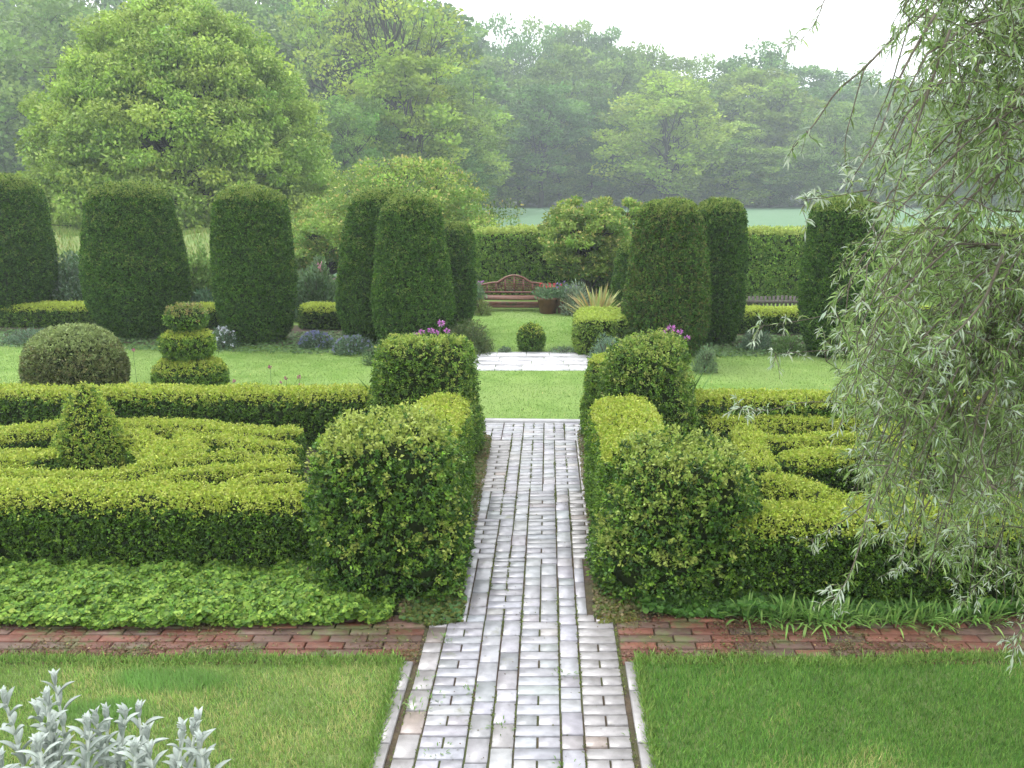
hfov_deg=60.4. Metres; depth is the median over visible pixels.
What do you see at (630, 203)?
maple
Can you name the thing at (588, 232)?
maple
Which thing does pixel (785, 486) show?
box hedge
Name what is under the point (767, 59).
woodland tree
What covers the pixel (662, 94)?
woodland tree
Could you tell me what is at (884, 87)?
woodland tree
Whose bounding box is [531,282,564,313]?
flower pot
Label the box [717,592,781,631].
daylily clump
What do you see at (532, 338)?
box ball
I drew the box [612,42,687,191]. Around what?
woodland tree
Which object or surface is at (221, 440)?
box hedge
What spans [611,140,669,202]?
woodland tree
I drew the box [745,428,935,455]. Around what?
box hedge
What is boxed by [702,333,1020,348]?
border soil
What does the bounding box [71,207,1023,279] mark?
field
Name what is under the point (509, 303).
brick kerb
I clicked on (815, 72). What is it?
woodland tree
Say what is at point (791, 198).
woodland tree
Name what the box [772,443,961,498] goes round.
box hedge
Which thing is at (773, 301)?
timber fence
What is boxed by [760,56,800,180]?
woodland tree
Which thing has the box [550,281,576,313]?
shrub
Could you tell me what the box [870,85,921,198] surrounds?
woodland tree
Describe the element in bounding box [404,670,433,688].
weed
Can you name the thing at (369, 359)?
spurge
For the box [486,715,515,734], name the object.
weed
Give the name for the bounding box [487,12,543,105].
woodland tree
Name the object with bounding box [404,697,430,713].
weed
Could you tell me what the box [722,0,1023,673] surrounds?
silver pear tree
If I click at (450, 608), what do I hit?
ground cover
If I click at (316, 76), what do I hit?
woodland tree
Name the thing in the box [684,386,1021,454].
box hedge
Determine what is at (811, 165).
woodland tree
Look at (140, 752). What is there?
woolly plant
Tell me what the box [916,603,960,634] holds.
daylily clump
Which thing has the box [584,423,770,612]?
box topiary
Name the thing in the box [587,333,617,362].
lavender
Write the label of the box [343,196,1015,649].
ground
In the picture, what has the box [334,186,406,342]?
yew tree
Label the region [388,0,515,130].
woodland tree
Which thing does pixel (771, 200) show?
woodland tree
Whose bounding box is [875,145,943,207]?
woodland tree
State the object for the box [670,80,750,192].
woodland tree
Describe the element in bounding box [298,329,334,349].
catmint
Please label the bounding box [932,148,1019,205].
woodland tree
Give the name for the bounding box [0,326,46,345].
catmint
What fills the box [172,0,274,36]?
woodland tree
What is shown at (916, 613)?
daylily clump
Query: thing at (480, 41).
woodland tree
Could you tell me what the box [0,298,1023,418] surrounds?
lawn
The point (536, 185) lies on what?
woodland tree
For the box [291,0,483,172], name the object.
woodland tree
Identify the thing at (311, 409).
box hedge
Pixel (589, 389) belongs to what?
box topiary
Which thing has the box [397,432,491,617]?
ground cover
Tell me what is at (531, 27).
woodland tree
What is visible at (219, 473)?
box hedge
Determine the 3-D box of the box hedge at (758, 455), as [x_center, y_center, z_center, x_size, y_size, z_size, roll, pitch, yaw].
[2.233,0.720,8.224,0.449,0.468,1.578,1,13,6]
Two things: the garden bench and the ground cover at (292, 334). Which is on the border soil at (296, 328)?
the ground cover at (292, 334)
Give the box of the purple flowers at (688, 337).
[664,324,714,391]
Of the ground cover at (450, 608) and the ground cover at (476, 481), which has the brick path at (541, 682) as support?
the ground cover at (476, 481)
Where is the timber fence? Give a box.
[746,295,885,306]
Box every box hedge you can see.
[0,381,379,447]
[0,415,307,467]
[0,426,181,481]
[0,445,65,476]
[0,458,306,489]
[0,475,330,571]
[160,427,211,476]
[165,431,305,476]
[175,446,304,479]
[220,470,303,493]
[411,392,476,534]
[581,393,673,553]
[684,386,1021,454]
[696,410,978,456]
[714,496,1023,603]
[726,422,785,498]
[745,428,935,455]
[753,470,1020,509]
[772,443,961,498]
[862,418,921,499]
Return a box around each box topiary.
[299,399,475,605]
[365,332,486,457]
[578,350,609,436]
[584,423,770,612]
[594,328,700,441]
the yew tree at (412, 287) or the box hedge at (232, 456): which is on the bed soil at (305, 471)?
the box hedge at (232, 456)
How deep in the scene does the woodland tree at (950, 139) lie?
148.41 m
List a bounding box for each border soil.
[0,325,375,345]
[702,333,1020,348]
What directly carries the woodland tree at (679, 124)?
on the ground at (625, 206)
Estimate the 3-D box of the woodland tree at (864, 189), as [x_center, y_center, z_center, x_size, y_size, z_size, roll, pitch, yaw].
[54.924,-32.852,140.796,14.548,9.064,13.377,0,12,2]
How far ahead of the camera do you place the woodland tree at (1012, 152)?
146.73 m
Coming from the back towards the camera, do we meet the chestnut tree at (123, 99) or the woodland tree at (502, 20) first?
the woodland tree at (502, 20)
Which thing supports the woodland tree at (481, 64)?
on the ground at (625, 206)
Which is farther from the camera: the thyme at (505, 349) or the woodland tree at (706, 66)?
the woodland tree at (706, 66)
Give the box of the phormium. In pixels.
[560,284,621,316]
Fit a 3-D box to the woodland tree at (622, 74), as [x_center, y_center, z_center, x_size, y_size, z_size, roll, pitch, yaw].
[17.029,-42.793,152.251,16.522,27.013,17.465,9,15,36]
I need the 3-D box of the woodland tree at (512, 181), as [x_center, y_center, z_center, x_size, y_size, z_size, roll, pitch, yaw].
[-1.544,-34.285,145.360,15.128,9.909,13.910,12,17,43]
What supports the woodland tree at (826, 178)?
on the field
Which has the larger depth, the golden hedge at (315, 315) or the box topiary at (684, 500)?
the golden hedge at (315, 315)
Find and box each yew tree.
[0,172,58,322]
[78,179,191,338]
[209,182,298,345]
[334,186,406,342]
[370,192,455,341]
[443,220,477,329]
[610,239,630,307]
[620,196,711,357]
[698,196,748,343]
[796,194,883,358]
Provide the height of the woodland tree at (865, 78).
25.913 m
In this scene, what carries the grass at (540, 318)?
on the lawn at (733, 383)
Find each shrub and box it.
[49,249,82,301]
[187,240,213,307]
[190,287,213,302]
[293,255,335,321]
[473,295,494,315]
[474,336,494,351]
[559,278,589,315]
[617,325,638,343]
[746,294,767,309]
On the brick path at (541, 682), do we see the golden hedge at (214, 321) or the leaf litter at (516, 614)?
the leaf litter at (516, 614)
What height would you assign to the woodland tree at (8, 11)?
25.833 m
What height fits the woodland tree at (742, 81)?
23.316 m
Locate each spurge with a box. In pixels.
[361,344,379,364]
[690,342,720,373]
[736,328,774,350]
[767,334,806,355]
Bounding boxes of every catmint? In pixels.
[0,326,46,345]
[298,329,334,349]
[331,334,372,356]
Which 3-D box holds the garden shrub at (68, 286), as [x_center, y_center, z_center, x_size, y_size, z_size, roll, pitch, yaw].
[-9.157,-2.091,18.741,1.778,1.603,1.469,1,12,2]
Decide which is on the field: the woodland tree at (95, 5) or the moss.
the woodland tree at (95, 5)
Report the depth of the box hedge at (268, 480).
7.14 m
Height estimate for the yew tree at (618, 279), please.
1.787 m
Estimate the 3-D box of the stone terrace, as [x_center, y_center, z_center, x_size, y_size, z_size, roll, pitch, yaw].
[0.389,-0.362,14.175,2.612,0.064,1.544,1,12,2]
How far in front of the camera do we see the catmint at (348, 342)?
14.73 m
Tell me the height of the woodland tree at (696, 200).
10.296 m
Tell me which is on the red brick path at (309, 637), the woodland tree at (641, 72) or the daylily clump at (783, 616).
the daylily clump at (783, 616)
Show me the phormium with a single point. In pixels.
(601, 299)
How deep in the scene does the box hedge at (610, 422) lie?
7.12 m
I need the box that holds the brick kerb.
[483,301,589,307]
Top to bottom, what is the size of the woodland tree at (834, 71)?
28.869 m
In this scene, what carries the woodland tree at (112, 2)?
on the field
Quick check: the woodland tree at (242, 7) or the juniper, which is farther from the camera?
the woodland tree at (242, 7)
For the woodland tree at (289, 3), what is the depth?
112.56 m
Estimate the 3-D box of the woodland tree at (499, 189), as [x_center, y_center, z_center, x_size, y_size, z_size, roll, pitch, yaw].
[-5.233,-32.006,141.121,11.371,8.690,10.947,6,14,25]
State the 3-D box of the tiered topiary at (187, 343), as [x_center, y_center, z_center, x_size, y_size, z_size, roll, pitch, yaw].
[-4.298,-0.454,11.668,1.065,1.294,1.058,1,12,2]
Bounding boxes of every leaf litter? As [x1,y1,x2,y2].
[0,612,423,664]
[393,428,623,759]
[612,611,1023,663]
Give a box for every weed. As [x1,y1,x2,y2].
[387,693,412,712]
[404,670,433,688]
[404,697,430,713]
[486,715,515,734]
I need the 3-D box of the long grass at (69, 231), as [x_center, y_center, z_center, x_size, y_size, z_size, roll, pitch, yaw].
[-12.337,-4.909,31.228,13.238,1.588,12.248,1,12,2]
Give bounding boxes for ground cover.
[0,327,468,354]
[0,556,395,630]
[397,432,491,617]
[399,572,466,626]
[470,438,491,516]
[577,430,645,617]
[594,579,640,623]
[637,587,1023,620]
[692,334,1023,356]
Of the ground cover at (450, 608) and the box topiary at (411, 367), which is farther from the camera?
the box topiary at (411, 367)
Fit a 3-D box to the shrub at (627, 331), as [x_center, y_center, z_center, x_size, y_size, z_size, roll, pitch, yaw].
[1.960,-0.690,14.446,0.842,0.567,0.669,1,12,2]
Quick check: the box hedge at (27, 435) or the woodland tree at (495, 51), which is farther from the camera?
the woodland tree at (495, 51)
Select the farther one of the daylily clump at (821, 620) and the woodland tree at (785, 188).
the woodland tree at (785, 188)
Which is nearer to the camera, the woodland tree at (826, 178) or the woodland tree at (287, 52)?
the woodland tree at (287, 52)
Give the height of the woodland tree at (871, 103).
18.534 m
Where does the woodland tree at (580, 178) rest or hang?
on the field
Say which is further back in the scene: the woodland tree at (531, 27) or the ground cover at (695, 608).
the woodland tree at (531, 27)
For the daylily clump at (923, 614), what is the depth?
5.59 m
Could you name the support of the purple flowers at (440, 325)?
on the bed soil at (305, 471)
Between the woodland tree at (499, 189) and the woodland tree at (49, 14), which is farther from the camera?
the woodland tree at (499, 189)
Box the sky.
[15,0,1022,97]
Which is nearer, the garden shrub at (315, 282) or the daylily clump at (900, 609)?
the daylily clump at (900, 609)
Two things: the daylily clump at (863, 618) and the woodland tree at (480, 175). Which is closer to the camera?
the daylily clump at (863, 618)
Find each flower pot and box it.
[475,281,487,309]
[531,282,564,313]
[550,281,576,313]
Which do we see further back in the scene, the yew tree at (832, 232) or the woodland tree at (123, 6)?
the woodland tree at (123, 6)
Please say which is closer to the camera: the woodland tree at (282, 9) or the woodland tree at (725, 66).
the woodland tree at (282, 9)
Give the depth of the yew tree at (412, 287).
14.33 m
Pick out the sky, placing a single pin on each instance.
(850, 31)
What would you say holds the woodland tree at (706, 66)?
on the ground at (625, 206)
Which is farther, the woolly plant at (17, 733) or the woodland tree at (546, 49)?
the woodland tree at (546, 49)
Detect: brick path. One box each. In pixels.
[0,615,1023,664]
[369,423,655,767]
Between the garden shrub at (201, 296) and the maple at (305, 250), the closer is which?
the garden shrub at (201, 296)
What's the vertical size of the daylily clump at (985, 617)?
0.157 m
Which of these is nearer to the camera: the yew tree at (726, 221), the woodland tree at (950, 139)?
the yew tree at (726, 221)
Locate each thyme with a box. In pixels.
[497,345,512,351]
[549,346,574,353]
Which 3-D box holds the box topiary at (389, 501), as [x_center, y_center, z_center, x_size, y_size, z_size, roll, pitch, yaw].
[-0.851,0.777,6.191,1.226,1.259,1.253,1,12,2]
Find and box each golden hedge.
[0,299,102,327]
[194,301,220,328]
[297,300,341,329]
[571,305,629,355]
[738,303,947,333]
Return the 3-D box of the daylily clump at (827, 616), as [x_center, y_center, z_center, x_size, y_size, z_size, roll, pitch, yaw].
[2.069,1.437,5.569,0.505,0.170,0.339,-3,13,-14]
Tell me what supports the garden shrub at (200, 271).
on the lawn at (733, 383)
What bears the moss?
on the brick path at (541, 682)
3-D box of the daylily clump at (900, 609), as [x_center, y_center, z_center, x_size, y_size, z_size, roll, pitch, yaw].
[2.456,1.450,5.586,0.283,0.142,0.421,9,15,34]
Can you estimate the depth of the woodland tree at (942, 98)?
160.88 m
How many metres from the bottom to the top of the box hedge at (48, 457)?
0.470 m
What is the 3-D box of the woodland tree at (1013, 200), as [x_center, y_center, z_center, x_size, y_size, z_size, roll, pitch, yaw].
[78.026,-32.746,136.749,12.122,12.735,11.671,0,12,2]
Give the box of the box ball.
[515,321,545,351]
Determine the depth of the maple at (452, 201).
24.34 m
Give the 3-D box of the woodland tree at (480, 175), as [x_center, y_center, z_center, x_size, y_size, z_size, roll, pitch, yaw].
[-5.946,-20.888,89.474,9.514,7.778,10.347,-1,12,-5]
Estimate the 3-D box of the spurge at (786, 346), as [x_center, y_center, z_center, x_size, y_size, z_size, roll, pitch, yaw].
[4.625,-0.673,14.791,0.624,0.382,0.562,-4,13,-16]
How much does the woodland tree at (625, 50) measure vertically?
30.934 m
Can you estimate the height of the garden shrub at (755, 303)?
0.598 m
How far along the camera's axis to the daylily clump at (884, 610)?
5.61 m
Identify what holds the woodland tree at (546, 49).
on the ground at (625, 206)
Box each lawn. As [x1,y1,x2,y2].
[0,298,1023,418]
[0,663,391,767]
[643,663,1023,767]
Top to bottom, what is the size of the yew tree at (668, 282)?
2.646 m
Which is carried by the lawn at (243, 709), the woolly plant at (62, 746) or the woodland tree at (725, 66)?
the woolly plant at (62, 746)
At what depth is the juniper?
14.65 m
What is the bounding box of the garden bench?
[477,274,550,306]
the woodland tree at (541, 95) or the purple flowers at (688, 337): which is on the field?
the woodland tree at (541, 95)
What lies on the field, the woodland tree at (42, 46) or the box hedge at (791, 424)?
the woodland tree at (42, 46)
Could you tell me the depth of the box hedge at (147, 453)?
7.51 m
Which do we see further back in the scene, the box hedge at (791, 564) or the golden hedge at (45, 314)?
the golden hedge at (45, 314)
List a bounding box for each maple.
[290,196,345,278]
[292,145,525,252]
[537,192,633,300]
[607,196,643,244]
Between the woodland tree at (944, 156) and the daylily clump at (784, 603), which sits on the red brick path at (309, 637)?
the daylily clump at (784, 603)
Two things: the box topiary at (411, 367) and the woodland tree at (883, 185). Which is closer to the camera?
the box topiary at (411, 367)
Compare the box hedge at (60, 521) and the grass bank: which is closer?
the box hedge at (60, 521)
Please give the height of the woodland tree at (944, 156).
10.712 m
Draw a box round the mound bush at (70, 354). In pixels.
[18,322,131,386]
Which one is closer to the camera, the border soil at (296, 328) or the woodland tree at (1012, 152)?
the border soil at (296, 328)
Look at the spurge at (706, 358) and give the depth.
13.24 m
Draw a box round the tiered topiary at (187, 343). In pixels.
[148,301,230,386]
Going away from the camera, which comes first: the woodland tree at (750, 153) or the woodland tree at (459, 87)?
the woodland tree at (459, 87)
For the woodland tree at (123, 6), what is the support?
on the field
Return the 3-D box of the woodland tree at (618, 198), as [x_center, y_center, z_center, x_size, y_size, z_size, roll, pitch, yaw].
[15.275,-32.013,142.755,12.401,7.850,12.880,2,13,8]
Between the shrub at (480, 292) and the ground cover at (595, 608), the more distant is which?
the shrub at (480, 292)
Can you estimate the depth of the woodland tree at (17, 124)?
77.79 m
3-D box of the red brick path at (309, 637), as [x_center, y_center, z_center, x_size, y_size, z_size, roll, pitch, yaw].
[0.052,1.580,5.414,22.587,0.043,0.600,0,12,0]
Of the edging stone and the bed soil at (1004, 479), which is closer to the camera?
the bed soil at (1004, 479)
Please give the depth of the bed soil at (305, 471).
8.61 m
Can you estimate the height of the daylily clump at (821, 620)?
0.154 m
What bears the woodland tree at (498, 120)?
on the field
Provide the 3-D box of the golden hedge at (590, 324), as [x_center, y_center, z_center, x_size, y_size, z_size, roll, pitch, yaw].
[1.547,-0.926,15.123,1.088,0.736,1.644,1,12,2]
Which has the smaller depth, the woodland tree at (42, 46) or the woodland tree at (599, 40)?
the woodland tree at (42, 46)
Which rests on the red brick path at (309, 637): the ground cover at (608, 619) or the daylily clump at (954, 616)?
the daylily clump at (954, 616)
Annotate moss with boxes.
[389,423,637,767]
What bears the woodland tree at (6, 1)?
on the field
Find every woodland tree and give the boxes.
[0,0,24,156]
[0,0,62,157]
[0,0,88,43]
[0,0,95,173]
[0,1,115,120]
[0,70,35,173]
[37,0,127,61]
[95,0,139,13]
[107,0,236,11]
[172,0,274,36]
[193,0,297,135]
[247,7,361,128]
[249,0,387,67]
[252,0,325,101]
[256,0,325,69]
[273,0,414,162]
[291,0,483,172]
[303,1,400,156]
[307,0,466,112]
[309,94,400,198]
[333,17,480,189]
[345,48,480,193]
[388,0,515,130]
[411,139,499,207]
[412,95,512,204]
[419,58,523,198]
[443,25,481,66]
[444,20,525,105]
[459,56,512,152]
[465,54,528,201]
[475,164,513,206]
[483,118,588,206]
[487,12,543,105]
[488,150,537,206]
[492,57,595,205]
[496,81,594,207]
[500,20,589,202]
[506,14,556,203]
[513,163,566,203]
[528,42,622,201]
[530,148,596,204]
[533,18,619,97]
[562,139,617,203]
[569,95,658,182]
[569,164,643,205]
[570,35,646,193]
[573,25,642,202]
[574,56,658,198]
[583,69,750,199]
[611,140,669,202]
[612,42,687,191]
[615,67,706,197]
[636,164,693,203]
[652,84,736,198]
[658,53,702,82]
[668,145,728,205]
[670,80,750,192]
[675,51,722,193]
[689,120,791,204]
[691,147,748,198]
[699,59,752,145]
[711,63,812,205]
[723,38,807,190]
[737,163,800,206]
[739,96,839,185]
[741,158,798,207]
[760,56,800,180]
[767,137,839,206]
[770,99,901,200]
[787,83,881,186]
[789,64,862,203]
[793,67,868,202]
[796,141,862,203]
[824,151,885,198]
[837,68,905,152]
[838,91,933,166]
[840,143,910,205]
[851,76,919,119]
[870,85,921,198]
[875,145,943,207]
[884,112,947,205]
[904,86,982,118]
[905,104,983,189]
[913,144,971,207]
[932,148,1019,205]
[943,159,1022,206]
[963,113,1019,205]
[975,141,1023,206]
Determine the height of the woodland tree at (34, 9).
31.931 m
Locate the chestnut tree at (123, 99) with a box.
[13,0,347,231]
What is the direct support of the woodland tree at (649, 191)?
on the field
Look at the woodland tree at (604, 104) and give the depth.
140.60 m
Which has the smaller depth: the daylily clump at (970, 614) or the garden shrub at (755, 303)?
the daylily clump at (970, 614)
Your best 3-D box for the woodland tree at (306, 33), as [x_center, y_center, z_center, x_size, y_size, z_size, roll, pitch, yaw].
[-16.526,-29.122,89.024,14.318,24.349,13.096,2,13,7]
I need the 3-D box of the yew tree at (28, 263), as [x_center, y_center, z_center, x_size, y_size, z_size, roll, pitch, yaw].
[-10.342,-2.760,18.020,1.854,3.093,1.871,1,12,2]
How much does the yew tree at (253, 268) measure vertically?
2.869 m
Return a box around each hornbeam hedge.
[473,223,591,294]
[591,224,1023,300]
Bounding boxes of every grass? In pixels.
[0,643,1023,767]
[52,225,319,276]
[456,307,785,352]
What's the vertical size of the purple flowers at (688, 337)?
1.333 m
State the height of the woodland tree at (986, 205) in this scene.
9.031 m
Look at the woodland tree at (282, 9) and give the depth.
114.26 m
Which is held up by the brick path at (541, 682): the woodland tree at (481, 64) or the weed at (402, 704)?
the weed at (402, 704)
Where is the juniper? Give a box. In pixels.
[442,317,495,355]
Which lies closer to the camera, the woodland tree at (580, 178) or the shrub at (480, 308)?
the shrub at (480, 308)
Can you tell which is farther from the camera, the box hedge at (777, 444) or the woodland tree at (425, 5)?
the woodland tree at (425, 5)
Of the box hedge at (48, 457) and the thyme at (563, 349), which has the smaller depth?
the box hedge at (48, 457)
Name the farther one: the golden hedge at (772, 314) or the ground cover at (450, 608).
the golden hedge at (772, 314)
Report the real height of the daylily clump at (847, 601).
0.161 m
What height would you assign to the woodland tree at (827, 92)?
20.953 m
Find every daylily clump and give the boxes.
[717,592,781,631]
[734,595,784,632]
[754,597,812,630]
[763,589,820,639]
[776,596,843,637]
[791,597,847,643]
[799,592,874,634]
[814,592,871,627]
[842,603,886,630]
[852,601,905,629]
[872,597,918,637]
[875,587,959,630]
[890,596,956,634]
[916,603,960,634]
[921,599,977,632]
[928,591,994,630]
[959,595,1020,637]
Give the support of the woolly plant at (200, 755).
on the lawn at (243, 709)
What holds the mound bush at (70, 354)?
on the lawn at (733, 383)
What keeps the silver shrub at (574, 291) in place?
on the lawn at (733, 383)
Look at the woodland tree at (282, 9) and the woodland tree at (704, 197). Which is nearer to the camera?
the woodland tree at (282, 9)
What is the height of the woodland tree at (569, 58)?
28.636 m
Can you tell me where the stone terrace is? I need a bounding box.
[472,352,589,370]
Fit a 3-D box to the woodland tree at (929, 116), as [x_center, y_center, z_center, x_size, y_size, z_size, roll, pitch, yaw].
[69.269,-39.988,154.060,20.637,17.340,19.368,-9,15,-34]
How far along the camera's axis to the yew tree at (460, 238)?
16.99 m
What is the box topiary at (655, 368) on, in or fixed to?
on the bed soil at (1004, 479)
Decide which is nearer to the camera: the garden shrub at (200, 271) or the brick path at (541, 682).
the brick path at (541, 682)
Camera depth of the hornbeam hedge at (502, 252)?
22.24 m
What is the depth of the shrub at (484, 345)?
14.84 m
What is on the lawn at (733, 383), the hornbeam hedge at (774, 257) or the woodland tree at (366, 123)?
the hornbeam hedge at (774, 257)
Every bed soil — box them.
[132,445,406,611]
[616,454,1023,621]
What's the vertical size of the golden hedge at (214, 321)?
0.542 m
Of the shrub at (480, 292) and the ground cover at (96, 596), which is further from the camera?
the shrub at (480, 292)
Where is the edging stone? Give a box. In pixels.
[484,418,579,422]
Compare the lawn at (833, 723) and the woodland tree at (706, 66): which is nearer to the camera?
the lawn at (833, 723)
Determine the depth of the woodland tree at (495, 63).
153.54 m
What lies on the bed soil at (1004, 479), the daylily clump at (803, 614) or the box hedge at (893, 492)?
the box hedge at (893, 492)
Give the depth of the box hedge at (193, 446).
8.00 m
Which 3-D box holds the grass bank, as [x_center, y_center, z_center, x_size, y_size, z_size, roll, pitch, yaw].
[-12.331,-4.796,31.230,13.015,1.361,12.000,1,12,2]
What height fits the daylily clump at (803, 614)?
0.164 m
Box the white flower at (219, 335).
[212,324,240,349]
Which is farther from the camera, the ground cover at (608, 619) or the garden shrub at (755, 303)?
the garden shrub at (755, 303)
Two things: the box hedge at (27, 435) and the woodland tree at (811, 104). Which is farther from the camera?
the woodland tree at (811, 104)
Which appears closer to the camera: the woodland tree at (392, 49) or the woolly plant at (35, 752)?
the woolly plant at (35, 752)
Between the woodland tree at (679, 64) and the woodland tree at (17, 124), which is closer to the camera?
the woodland tree at (17, 124)
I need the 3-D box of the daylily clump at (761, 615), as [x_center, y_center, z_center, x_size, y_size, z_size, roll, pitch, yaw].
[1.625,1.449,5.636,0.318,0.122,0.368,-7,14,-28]
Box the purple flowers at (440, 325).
[354,319,449,389]
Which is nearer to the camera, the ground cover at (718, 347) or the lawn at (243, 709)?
the lawn at (243, 709)
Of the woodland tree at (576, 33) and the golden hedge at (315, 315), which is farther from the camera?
the woodland tree at (576, 33)
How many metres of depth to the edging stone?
10.45 m
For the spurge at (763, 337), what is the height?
0.453 m
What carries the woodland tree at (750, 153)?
on the field
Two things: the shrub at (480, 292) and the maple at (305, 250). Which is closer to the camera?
the shrub at (480, 292)
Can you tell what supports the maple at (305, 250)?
on the field
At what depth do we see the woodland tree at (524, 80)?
143.16 m
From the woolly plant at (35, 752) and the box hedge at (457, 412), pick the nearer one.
the woolly plant at (35, 752)
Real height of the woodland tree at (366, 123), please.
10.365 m
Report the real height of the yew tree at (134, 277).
2.932 m
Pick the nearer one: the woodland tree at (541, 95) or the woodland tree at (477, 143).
the woodland tree at (477, 143)
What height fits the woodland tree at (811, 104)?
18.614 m
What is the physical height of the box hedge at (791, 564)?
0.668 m
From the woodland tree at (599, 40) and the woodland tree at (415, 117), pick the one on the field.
the woodland tree at (415, 117)
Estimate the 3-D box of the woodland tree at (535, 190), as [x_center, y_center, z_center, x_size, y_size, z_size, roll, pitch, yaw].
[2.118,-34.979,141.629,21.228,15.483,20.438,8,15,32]
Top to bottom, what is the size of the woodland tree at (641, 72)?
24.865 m
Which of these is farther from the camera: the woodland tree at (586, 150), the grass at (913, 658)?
the woodland tree at (586, 150)
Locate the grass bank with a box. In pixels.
[55,233,322,277]
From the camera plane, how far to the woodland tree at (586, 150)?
139.11 m
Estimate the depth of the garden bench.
20.38 m
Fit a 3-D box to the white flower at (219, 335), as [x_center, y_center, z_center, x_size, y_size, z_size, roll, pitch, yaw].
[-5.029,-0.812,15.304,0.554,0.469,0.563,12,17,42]
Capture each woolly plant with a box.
[0,668,80,767]
[0,685,67,767]
[16,710,109,767]
[89,699,168,767]
[116,721,168,767]
[162,706,230,767]
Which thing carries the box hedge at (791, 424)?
on the bed soil at (1004, 479)
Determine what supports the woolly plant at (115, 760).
on the lawn at (243, 709)

